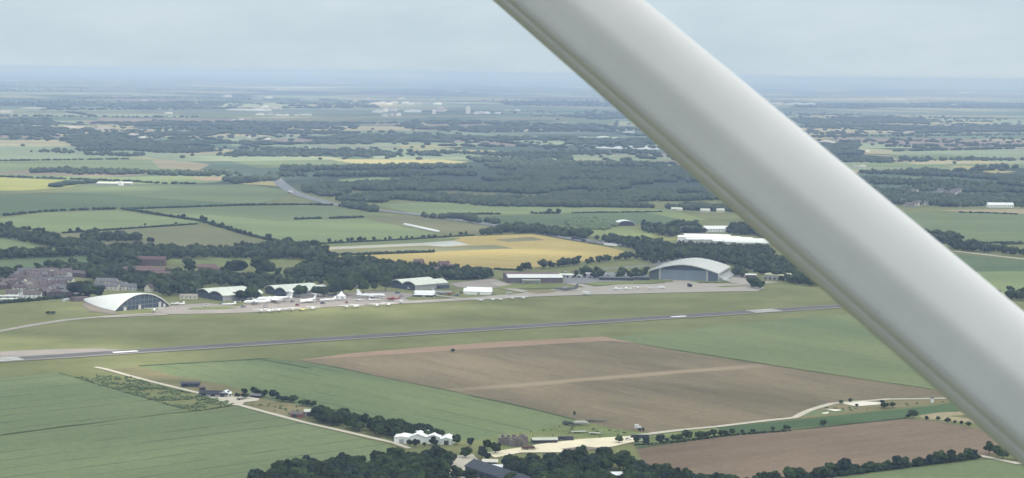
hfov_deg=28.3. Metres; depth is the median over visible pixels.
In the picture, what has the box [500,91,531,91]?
field
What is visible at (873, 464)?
broadleaf tree
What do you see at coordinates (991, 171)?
field
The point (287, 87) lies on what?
field
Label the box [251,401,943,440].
rough weeds
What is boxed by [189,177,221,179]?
field
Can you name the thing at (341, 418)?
broadleaf tree
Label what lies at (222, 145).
field
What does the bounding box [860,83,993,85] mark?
field
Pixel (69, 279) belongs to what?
terrace
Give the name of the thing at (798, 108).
field
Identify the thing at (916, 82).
field
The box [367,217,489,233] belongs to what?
field
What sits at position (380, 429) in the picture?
broadleaf tree
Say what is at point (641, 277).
hut
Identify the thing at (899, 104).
field
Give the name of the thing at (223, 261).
field
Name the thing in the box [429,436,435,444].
garden tree
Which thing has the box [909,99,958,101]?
field
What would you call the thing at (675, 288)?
taxiway
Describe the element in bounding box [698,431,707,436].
tree
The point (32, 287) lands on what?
house
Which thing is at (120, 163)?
field
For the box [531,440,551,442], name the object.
door
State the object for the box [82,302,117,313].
bare bank
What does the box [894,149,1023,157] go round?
field
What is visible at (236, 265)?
parkland tree
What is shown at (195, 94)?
field
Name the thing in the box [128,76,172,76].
field
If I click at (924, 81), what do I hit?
field
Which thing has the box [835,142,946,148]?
field
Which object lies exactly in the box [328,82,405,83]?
field
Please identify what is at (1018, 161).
field
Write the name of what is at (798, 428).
verge
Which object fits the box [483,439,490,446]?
broadleaf tree
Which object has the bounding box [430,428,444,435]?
broadleaf tree
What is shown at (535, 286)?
grass patch
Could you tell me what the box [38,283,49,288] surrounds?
house
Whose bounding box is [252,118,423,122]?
field
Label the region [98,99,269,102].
field
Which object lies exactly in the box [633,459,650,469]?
broadleaf tree
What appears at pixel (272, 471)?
broadleaf tree
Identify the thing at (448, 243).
field
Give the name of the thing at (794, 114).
field
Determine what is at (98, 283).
house
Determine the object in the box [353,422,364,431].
broadleaf tree
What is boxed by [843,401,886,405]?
pit
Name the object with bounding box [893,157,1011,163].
field
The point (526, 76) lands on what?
field
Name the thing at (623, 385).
field
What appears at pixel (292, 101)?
field
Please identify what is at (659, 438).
tree
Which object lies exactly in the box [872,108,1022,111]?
field
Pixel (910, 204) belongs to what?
house
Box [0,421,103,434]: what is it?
verge
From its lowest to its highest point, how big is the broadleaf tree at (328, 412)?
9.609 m
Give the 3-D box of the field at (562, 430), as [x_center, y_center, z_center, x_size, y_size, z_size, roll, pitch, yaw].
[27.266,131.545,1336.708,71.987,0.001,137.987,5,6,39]
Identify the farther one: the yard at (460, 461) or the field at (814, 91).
the field at (814, 91)
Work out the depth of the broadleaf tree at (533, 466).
1193.78 m
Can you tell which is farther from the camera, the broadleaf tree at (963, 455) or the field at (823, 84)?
the field at (823, 84)
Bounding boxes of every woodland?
[0,75,1023,173]
[0,100,1023,154]
[0,219,1023,298]
[29,142,1023,223]
[677,240,773,254]
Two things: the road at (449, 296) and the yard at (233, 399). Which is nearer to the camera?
the yard at (233, 399)
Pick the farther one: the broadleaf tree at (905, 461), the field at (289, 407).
the field at (289, 407)
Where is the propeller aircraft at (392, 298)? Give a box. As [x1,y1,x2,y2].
[386,296,400,300]
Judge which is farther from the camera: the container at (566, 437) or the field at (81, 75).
the field at (81, 75)
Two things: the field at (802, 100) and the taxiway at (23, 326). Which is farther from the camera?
the field at (802, 100)
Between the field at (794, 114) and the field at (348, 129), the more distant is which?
the field at (794, 114)
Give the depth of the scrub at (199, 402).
1502.06 m
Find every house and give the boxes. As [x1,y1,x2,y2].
[0,281,6,288]
[2,277,16,281]
[5,289,18,294]
[6,280,11,288]
[12,283,25,291]
[15,273,28,277]
[17,267,29,270]
[17,277,27,281]
[20,288,28,297]
[23,290,41,298]
[26,283,37,290]
[36,276,51,279]
[37,286,49,295]
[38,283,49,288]
[39,279,50,283]
[46,289,51,295]
[51,279,59,283]
[51,282,59,288]
[51,288,61,295]
[53,270,66,275]
[59,284,66,288]
[61,268,71,272]
[61,289,74,295]
[63,270,71,276]
[72,269,81,276]
[76,270,89,277]
[94,281,103,285]
[104,282,112,289]
[109,283,120,290]
[121,282,134,290]
[129,283,136,290]
[144,283,153,291]
[197,263,216,269]
[412,258,424,263]
[438,260,449,265]
[905,202,915,206]
[986,202,1013,207]
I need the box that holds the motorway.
[273,178,632,247]
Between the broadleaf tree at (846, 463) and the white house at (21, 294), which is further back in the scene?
the white house at (21, 294)
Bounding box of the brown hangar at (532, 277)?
[503,272,562,283]
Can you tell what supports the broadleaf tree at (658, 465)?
on the ground at (126, 333)
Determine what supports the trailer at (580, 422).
on the field at (562, 430)
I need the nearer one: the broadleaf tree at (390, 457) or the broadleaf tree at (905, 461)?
the broadleaf tree at (390, 457)
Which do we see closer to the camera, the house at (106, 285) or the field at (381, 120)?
the house at (106, 285)
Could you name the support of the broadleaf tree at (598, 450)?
on the ground at (126, 333)
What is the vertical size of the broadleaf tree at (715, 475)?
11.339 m
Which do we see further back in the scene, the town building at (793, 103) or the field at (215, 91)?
the field at (215, 91)
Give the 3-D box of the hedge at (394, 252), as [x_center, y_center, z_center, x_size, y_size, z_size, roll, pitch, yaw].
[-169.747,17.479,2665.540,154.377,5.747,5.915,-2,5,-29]
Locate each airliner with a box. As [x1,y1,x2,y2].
[257,290,293,302]
[300,293,320,302]
[356,289,384,297]
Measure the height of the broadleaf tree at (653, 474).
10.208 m
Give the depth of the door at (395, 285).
2246.21 m
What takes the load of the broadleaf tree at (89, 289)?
on the ground at (126, 333)
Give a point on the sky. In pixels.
(880, 40)
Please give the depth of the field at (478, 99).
17733.74 m
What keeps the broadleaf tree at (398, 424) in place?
on the ground at (126, 333)
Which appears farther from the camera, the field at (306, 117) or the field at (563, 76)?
the field at (563, 76)
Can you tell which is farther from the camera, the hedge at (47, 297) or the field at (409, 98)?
the field at (409, 98)
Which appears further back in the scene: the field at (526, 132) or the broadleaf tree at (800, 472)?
the field at (526, 132)
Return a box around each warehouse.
[404,110,420,111]
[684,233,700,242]
[698,234,731,242]
[712,236,740,242]
[723,237,755,244]
[736,238,768,244]
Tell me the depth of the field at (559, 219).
3385.76 m
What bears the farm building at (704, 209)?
on the ground at (126, 333)
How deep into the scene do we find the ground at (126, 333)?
2055.85 m
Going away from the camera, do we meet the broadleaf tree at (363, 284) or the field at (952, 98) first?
the broadleaf tree at (363, 284)
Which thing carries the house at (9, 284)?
on the ground at (126, 333)
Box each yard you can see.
[208,396,258,404]
[449,454,477,472]
[450,278,511,287]
[488,436,633,457]
[563,272,646,283]
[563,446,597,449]
[729,275,777,283]
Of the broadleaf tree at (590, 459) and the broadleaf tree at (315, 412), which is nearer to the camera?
the broadleaf tree at (590, 459)
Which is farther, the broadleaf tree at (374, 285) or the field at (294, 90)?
the field at (294, 90)
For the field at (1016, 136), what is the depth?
8443.57 m
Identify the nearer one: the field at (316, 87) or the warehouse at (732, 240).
the warehouse at (732, 240)
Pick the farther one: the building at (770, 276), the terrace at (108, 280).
the building at (770, 276)
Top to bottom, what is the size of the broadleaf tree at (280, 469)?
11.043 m
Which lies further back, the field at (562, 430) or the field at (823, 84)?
the field at (823, 84)
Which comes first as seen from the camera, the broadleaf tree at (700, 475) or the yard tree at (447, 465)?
the broadleaf tree at (700, 475)
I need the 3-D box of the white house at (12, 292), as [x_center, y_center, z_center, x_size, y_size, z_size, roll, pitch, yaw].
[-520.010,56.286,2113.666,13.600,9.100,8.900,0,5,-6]
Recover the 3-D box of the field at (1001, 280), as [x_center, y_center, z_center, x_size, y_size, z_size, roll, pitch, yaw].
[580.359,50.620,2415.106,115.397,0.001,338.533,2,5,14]
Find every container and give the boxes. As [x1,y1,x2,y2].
[558,436,573,439]
[631,434,648,437]
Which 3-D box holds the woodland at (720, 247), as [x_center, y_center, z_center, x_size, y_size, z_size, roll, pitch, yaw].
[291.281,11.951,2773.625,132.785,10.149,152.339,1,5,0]
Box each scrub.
[75,374,233,411]
[564,216,619,230]
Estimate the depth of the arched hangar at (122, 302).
2029.98 m
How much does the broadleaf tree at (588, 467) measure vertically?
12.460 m
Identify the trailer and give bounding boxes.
[521,445,535,449]
[562,420,576,424]
[574,421,591,424]
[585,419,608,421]
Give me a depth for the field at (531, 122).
9869.40 m
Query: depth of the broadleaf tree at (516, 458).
1222.85 m
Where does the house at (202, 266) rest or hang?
on the ground at (126, 333)
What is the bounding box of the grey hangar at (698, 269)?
[648,258,734,280]
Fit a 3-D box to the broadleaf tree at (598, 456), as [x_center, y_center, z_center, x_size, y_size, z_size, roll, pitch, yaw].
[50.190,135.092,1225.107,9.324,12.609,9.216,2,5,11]
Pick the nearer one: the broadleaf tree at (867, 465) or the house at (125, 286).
the broadleaf tree at (867, 465)
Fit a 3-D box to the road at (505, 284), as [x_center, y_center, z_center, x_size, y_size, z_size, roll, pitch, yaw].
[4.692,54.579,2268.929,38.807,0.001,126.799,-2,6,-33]
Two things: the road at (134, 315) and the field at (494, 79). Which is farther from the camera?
the field at (494, 79)
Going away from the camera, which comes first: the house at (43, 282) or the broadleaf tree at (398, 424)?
the broadleaf tree at (398, 424)
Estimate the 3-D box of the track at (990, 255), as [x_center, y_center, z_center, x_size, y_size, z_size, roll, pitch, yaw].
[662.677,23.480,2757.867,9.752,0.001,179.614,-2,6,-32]
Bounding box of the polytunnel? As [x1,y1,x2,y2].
[403,223,439,231]
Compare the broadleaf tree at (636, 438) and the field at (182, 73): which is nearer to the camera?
the broadleaf tree at (636, 438)
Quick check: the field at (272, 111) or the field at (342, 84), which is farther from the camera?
the field at (342, 84)
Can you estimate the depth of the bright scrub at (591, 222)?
3211.23 m
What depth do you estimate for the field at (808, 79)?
147148.08 m
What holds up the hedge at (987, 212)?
on the ground at (126, 333)
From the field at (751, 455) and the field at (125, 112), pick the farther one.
the field at (125, 112)
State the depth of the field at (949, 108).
15992.12 m
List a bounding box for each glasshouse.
[0,295,20,297]
[0,298,17,300]
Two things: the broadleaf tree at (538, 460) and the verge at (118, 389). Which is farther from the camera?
the verge at (118, 389)
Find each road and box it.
[103,314,166,317]
[435,294,464,298]
[490,282,556,292]
[568,283,600,288]
[593,257,680,270]
[662,279,697,283]
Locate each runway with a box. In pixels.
[0,305,840,360]
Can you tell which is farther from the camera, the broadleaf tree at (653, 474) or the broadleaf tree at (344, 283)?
the broadleaf tree at (344, 283)
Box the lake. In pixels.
[596,146,659,149]
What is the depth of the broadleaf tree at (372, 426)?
1342.63 m
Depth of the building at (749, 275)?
2411.88 m
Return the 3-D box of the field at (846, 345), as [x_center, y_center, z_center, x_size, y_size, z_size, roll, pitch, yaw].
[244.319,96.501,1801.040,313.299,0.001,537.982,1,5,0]
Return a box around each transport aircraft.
[243,296,269,303]
[432,288,451,293]
[554,284,577,290]
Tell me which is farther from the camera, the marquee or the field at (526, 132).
the field at (526, 132)
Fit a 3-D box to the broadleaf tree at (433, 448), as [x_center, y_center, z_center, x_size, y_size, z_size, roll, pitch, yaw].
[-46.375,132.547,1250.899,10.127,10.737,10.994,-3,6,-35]
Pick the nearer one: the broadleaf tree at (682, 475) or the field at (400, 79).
the broadleaf tree at (682, 475)
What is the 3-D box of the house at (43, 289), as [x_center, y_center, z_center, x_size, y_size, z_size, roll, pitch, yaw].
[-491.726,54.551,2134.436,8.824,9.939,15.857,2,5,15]
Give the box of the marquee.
[466,287,492,294]
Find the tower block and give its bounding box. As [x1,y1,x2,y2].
[466,106,470,113]
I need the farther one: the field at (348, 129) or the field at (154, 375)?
the field at (348, 129)
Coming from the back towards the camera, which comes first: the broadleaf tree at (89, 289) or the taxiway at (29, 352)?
the broadleaf tree at (89, 289)
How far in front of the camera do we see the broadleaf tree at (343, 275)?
2182.77 m
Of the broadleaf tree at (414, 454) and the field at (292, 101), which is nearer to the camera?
the broadleaf tree at (414, 454)
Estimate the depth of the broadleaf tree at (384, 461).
1204.33 m
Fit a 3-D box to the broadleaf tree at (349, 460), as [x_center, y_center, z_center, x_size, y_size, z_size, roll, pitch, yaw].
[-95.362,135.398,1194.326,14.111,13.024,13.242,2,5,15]
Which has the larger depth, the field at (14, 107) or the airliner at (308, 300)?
the field at (14, 107)
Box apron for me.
[152,291,413,313]
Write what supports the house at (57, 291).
on the ground at (126, 333)
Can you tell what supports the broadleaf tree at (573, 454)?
on the ground at (126, 333)
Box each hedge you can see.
[0,157,129,160]
[0,175,195,183]
[0,293,88,303]
[2,206,115,215]
[48,178,98,186]
[62,223,197,232]
[120,203,332,208]
[122,207,275,240]
[294,216,321,218]
[321,234,473,243]
[329,215,363,218]
[337,249,434,255]
[447,212,500,214]
[493,267,517,269]
[530,211,560,213]
[571,210,661,212]
[634,429,790,445]
[779,454,981,477]
[938,240,1021,242]
[959,211,1017,213]
[1000,242,1023,244]
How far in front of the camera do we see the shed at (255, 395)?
1488.38 m
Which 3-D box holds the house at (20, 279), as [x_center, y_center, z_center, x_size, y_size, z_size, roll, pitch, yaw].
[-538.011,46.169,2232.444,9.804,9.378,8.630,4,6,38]
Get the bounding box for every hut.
[179,294,197,298]
[304,409,310,415]
[565,274,582,277]
[599,276,633,280]
[625,276,649,279]
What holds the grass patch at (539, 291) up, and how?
on the taxiway at (675, 288)
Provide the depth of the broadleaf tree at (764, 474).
1197.49 m
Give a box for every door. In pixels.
[197,291,221,300]
[265,288,285,295]
[390,283,414,289]
[511,279,521,282]
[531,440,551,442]
[548,279,556,282]
[661,270,705,280]
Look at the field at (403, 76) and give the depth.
84164.66 m
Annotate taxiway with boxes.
[0,313,151,331]
[0,348,117,357]
[360,283,763,305]
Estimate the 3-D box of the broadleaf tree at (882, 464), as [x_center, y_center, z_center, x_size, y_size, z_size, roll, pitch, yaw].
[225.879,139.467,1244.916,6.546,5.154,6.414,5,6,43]
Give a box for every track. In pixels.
[95,367,410,447]
[630,398,945,435]
[955,251,1021,258]
[981,455,1019,463]
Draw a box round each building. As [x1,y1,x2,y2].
[0,110,12,112]
[123,265,151,269]
[135,267,173,271]
[136,255,166,265]
[153,270,170,273]
[245,109,271,110]
[372,110,383,112]
[394,430,453,444]
[436,107,444,111]
[677,235,703,241]
[700,208,709,211]
[716,208,724,211]
[745,274,756,277]
[764,272,791,280]
[785,103,803,104]
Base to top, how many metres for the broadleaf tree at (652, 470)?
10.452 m
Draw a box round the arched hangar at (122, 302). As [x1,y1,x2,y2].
[62,293,170,311]
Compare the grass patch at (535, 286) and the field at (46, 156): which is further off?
the field at (46, 156)
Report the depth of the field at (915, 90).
37666.77 m
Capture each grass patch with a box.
[187,306,236,309]
[497,284,578,288]
[524,290,555,293]
[586,280,672,284]
[692,281,728,281]
[717,285,745,286]
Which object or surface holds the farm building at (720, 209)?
on the ground at (126, 333)
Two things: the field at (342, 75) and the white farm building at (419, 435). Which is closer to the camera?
the white farm building at (419, 435)
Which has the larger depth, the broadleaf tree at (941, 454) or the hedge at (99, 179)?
the hedge at (99, 179)
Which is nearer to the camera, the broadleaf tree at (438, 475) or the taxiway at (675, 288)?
the broadleaf tree at (438, 475)
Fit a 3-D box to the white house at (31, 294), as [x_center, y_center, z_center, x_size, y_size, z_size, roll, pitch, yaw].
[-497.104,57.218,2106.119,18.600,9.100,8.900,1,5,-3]
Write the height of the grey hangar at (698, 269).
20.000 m
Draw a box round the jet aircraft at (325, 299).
[320,296,336,300]
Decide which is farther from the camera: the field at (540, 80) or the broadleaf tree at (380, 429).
the field at (540, 80)
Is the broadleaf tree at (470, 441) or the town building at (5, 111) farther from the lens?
the town building at (5, 111)
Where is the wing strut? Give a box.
[493,0,1023,465]
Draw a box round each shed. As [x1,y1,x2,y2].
[97,182,117,185]
[180,382,200,386]
[249,393,262,397]
[290,411,304,417]
[482,459,497,463]
[531,437,557,443]
[610,471,622,477]
[615,220,634,225]
[679,226,697,232]
[703,226,726,231]
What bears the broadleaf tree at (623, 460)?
on the ground at (126, 333)
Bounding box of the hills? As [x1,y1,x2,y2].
[0,73,1023,96]
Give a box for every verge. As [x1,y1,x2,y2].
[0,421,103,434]
[61,373,175,406]
[139,358,266,365]
[307,362,460,392]
[471,395,572,418]
[636,343,928,388]
[638,417,905,447]
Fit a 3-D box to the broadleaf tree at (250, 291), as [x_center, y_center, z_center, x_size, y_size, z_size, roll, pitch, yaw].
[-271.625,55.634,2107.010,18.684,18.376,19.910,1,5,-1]
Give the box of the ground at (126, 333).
[0,69,1023,477]
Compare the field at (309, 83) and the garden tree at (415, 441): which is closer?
the garden tree at (415, 441)
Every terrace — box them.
[53,276,74,282]
[95,277,118,282]
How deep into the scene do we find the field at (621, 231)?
3086.78 m
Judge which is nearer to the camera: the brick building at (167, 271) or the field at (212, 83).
the brick building at (167, 271)
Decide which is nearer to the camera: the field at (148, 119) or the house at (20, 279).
the house at (20, 279)
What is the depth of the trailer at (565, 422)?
1388.83 m
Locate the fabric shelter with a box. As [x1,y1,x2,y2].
[414,290,434,296]
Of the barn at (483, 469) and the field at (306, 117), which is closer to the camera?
the barn at (483, 469)
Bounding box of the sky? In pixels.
[0,0,1023,82]
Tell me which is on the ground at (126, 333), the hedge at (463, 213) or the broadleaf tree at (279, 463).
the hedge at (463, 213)
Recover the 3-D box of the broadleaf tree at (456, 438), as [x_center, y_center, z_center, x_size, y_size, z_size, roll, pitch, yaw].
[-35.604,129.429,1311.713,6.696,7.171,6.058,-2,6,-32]
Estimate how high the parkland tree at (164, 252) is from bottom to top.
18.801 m
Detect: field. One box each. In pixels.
[0,68,38,68]
[0,69,161,71]
[0,70,84,71]
[0,72,89,73]
[0,74,29,74]
[0,79,127,81]
[0,85,95,86]
[0,87,51,88]
[0,92,89,94]
[0,94,148,95]
[0,95,49,97]
[0,106,161,109]
[0,109,138,110]
[0,111,252,118]
[0,113,190,116]
[0,133,292,137]
[0,140,58,140]
[0,141,108,145]
[0,145,81,150]
[0,150,185,154]
[0,155,142,158]
[0,158,186,171]
[0,174,228,183]
[0,177,83,190]
[0,193,233,215]
[0,211,196,231]
[0,237,55,256]
[0,256,98,267]
[0,373,191,434]
[0,407,391,477]
[10,83,151,85]
[10,88,79,90]
[15,125,136,129]
[27,88,250,91]
[28,85,158,86]
[39,71,206,73]
[45,87,151,88]
[47,92,203,95]
[50,130,268,136]
[56,121,90,124]
[57,184,287,203]
[61,80,171,81]
[61,225,264,246]
[63,75,99,75]
[83,120,118,124]
[85,71,264,73]
[89,70,203,71]
[89,84,173,85]
[95,118,271,122]
[97,87,179,87]
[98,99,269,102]
[111,367,249,396]
[117,129,304,138]
[117,147,346,159]
[120,91,207,92]
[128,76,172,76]
[135,70,246,71]
[135,81,325,84]
[137,206,390,220]
[139,109,405,112]
[139,154,339,161]
[140,358,573,439]
[149,102,315,105]
[151,138,258,147]
[151,160,210,169]
[152,93,247,96]
[153,87,329,90]
[158,124,341,126]
[160,113,356,117]
[162,71,287,72]
[162,73,215,73]
[163,213,436,242]
[168,91,260,92]
[169,77,226,77]
[171,258,287,264]
[172,81,259,82]
[174,85,215,85]
[188,83,273,84]
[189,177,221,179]
[196,137,253,141]
[207,86,278,86]
[210,105,406,106]
[216,73,375,75]
[216,87,331,88]
[227,100,400,102]
[231,142,479,146]
[231,158,465,167]
[235,75,333,76]
[236,78,343,79]
[242,181,276,185]
[245,117,484,123]
[246,399,312,420]
[250,95,381,97]
[250,139,464,141]
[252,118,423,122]
[253,74,294,74]
[254,85,426,87]
[257,81,327,82]
[259,88,329,89]
[263,90,363,91]
[263,108,455,109]
[265,115,427,120]
[268,126,367,130]
[271,75,318,75]
[271,87,303,87]
[271,103,419,105]
[278,88,474,90]
[279,86,340,87]
[280,76,368,77]
[282,146,473,155]
[284,113,516,115]
[292,83,327,83]
[295,341,944,431]
[299,141,515,147]
[302,337,633,359]
[313,78,484,80]
[319,75,366,75]
[320,94,435,96]
[324,86,437,88]
[326,84,359,84]
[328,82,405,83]
[328,98,436,99]
[328,238,458,246]
[329,121,385,123]
[329,234,623,268]
[330,241,466,248]
[331,89,455,90]
[331,245,509,255]
[336,159,462,163]
[338,177,399,181]
[341,100,457,101]
[344,79,518,81]
[346,74,457,75]
[346,126,466,131]
[349,112,512,113]
[358,97,460,98]
[358,126,578,130]
[358,132,535,136]
[360,84,513,86]
[362,118,491,120]
[367,103,457,104]
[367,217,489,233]
[368,90,581,93]
[373,155,671,159]
[376,202,670,215]
[378,76,433,77]
[382,105,546,106]
[386,80,475,81]
[388,113,558,115]
[390,77,419,77]
[390,88,533,90]
[392,84,487,85]
[399,101,522,103]
[400,145,466,147]
[413,149,495,151]
[428,112,524,117]
[434,78,485,78]
[437,98,541,100]
[438,131,610,133]
[445,144,665,153]
[455,107,618,111]
[468,79,521,79]
[470,117,586,120]
[473,76,579,77]
[477,95,602,97]
[477,420,643,451]
[480,212,687,224]
[481,121,572,125]
[486,116,629,120]
[489,93,599,94]
[492,78,542,78]
[496,237,542,241]
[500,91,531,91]
[502,90,580,91]
[510,80,584,81]
[511,112,583,114]
[514,86,575,86]
[514,137,657,145]
[524,105,586,106]
[536,85,590,86]
[544,95,601,96]
[548,76,579,76]
[548,92,597,93]
[559,122,634,125]
[565,107,615,108]
[566,121,619,123]
[570,153,913,164]
[572,105,614,107]
[574,125,641,131]
[578,135,647,137]
[590,227,651,237]
[607,129,841,134]
[611,314,934,388]
[618,121,632,123]
[634,428,723,447]
[636,419,997,477]
[646,211,705,220]
[717,403,960,432]
[740,78,868,80]
[743,80,787,80]
[745,78,877,80]
[745,82,894,84]
[746,83,852,85]
[750,86,818,87]
[754,90,898,92]
[759,79,901,81]
[760,95,835,96]
[764,98,920,101]
[767,100,909,103]
[770,83,865,84]
[775,107,829,108]
[779,100,855,101]
[780,111,927,114]
[782,113,863,115]
[785,90,926,92]
[788,116,960,118]
[792,80,1005,83]
[794,82,1004,85]
[799,127,999,133]
[800,399,949,417]
[801,102,1011,104]
[803,409,845,415]
[811,108,936,111]
[811,115,836,116]
[816,95,919,96]
[817,140,911,144]
[823,98,937,100]
[825,94,907,95]
[825,138,1023,145]
[829,97,976,99]
[835,80,993,82]
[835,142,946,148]
[837,122,973,126]
[839,459,1023,477]
[840,90,926,91]
[842,162,953,169]
[846,132,1023,138]
[848,162,913,165]
[852,168,954,173]
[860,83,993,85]
[860,149,909,152]
[861,88,948,89]
[864,151,906,153]
[866,144,933,150]
[868,107,1023,109]
[869,95,967,96]
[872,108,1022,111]
[874,112,1023,115]
[877,90,1023,92]
[877,151,1023,162]
[881,97,1023,99]
[884,115,1018,116]
[884,163,1023,167]
[889,87,991,88]
[891,155,1019,159]
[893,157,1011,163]
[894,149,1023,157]
[903,212,1023,241]
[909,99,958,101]
[909,146,1023,149]
[919,93,1015,94]
[919,412,974,423]
[921,93,1022,95]
[924,90,1023,91]
[926,118,1023,123]
[929,92,1023,94]
[930,121,995,123]
[935,91,1014,92]
[937,111,1023,113]
[938,97,1023,98]
[938,100,1023,102]
[940,123,1023,124]
[940,209,1023,213]
[947,166,1014,172]
[949,82,1023,83]
[954,254,1023,270]
[976,107,1023,111]
[976,271,1023,295]
[977,139,1023,141]
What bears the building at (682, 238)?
on the ground at (126, 333)
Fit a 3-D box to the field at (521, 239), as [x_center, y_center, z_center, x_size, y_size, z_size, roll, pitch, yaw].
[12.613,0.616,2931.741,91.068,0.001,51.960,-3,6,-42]
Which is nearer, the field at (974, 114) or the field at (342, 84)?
the field at (974, 114)
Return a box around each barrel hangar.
[196,286,262,300]
[264,283,327,295]
[390,277,449,289]
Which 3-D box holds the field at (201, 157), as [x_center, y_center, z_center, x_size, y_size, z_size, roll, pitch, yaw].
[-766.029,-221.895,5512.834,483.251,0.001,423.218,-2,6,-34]
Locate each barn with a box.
[198,390,229,396]
[464,459,531,477]
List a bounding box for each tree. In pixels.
[66,280,92,294]
[78,284,97,296]
[95,285,105,295]
[122,250,136,259]
[152,249,171,259]
[183,258,196,270]
[224,260,248,270]
[235,290,242,297]
[241,284,258,299]
[247,468,264,477]
[249,256,269,267]
[253,388,260,393]
[255,261,276,271]
[259,473,269,477]
[260,389,267,396]
[265,234,271,239]
[265,467,278,475]
[269,390,278,397]
[270,460,287,468]
[276,466,286,472]
[279,396,287,400]
[282,466,299,475]
[283,459,291,466]
[288,395,297,400]
[289,466,307,474]
[291,458,311,466]
[293,285,307,296]
[293,458,314,466]
[301,455,317,460]
[305,464,317,470]
[310,407,323,421]
[311,286,320,293]
[313,240,321,245]
[317,286,329,296]
[317,414,327,421]
[317,460,332,466]
[324,408,339,415]
[326,414,338,425]
[326,472,337,477]
[328,285,343,292]
[331,277,353,289]
[335,415,344,422]
[336,273,347,277]
[336,452,350,459]
[337,408,349,411]
[339,457,360,465]
[344,417,349,427]
[347,417,357,426]
[347,456,363,460]
[350,414,359,427]
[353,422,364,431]
[356,455,365,461]
[358,271,373,281]
[358,279,368,292]
[360,413,368,423]
[366,421,370,428]
[370,282,377,290]
[370,423,375,434]
[370,450,384,456]
[370,459,381,464]
[371,418,382,422]
[374,422,386,436]
[375,453,387,458]
[378,276,392,290]
[379,455,394,460]
[379,459,391,464]
[384,422,394,434]
[387,471,401,477]
[390,427,405,434]
[391,447,404,457]
[393,418,404,422]
[393,421,403,426]
[395,457,408,466]
[396,473,412,477]
[401,424,414,433]
[403,460,422,468]
[406,452,424,456]
[407,455,420,461]
[407,467,416,472]
[411,473,425,477]
[412,439,420,444]
[414,422,423,430]
[415,466,433,475]
[417,424,429,430]
[420,449,433,458]
[420,461,434,469]
[426,458,444,469]
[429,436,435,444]
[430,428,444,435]
[430,445,440,454]
[433,448,446,458]
[434,470,446,476]
[435,473,445,477]
[440,462,450,471]
[441,468,449,477]
[442,451,455,460]
[445,459,453,465]
[450,465,463,476]
[452,434,460,444]
[459,446,472,455]
[460,469,477,477]
[467,438,473,446]
[478,448,486,455]
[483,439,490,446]
[483,452,491,458]
[490,442,500,452]
[501,457,512,467]
[503,453,513,458]
[503,461,514,469]
[504,471,516,477]
[509,459,523,463]
[510,463,527,474]
[513,455,523,460]
[522,458,543,464]
[524,452,537,460]
[526,454,540,460]
[526,463,547,475]
[528,467,544,474]
[536,471,556,477]
[542,452,556,458]
[542,458,560,470]
[545,455,563,459]
[559,449,580,460]
[574,444,587,456]
[580,469,600,477]
[581,455,599,465]
[581,465,597,472]
[590,453,601,465]
[595,447,608,454]
[598,452,610,459]
[599,447,613,455]
[600,458,613,468]
[609,450,630,469]
[615,436,622,440]
[617,455,629,470]
[623,465,638,472]
[623,468,644,477]
[625,460,635,468]
[633,435,639,443]
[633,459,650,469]
[635,467,647,472]
[643,437,649,443]
[644,472,656,476]
[645,469,659,475]
[655,434,664,441]
[655,463,670,469]
[656,464,677,474]
[660,471,676,477]
[670,472,688,477]
[674,434,683,439]
[681,467,691,473]
[684,431,692,437]
[687,473,699,477]
[697,473,709,477]
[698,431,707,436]
[707,472,719,477]
[718,473,736,477]
[755,471,768,477]
[767,471,780,477]
[783,466,795,477]
[796,467,806,477]
[809,467,820,475]
[819,466,831,477]
[824,462,834,471]
[832,463,842,471]
[837,458,852,470]
[861,463,872,468]
[867,461,877,467]
[877,462,885,466]
[880,402,888,406]
[892,455,901,468]
[901,457,909,463]
[908,409,918,416]
[912,457,922,463]
[926,454,933,462]
[933,450,948,459]
[946,449,955,462]
[957,453,966,460]
[963,448,973,455]
[983,441,993,453]
[992,445,1001,452]
[996,448,1009,458]
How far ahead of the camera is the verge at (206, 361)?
1662.75 m
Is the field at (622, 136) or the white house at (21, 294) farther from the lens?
the field at (622, 136)
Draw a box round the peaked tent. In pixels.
[337,291,345,298]

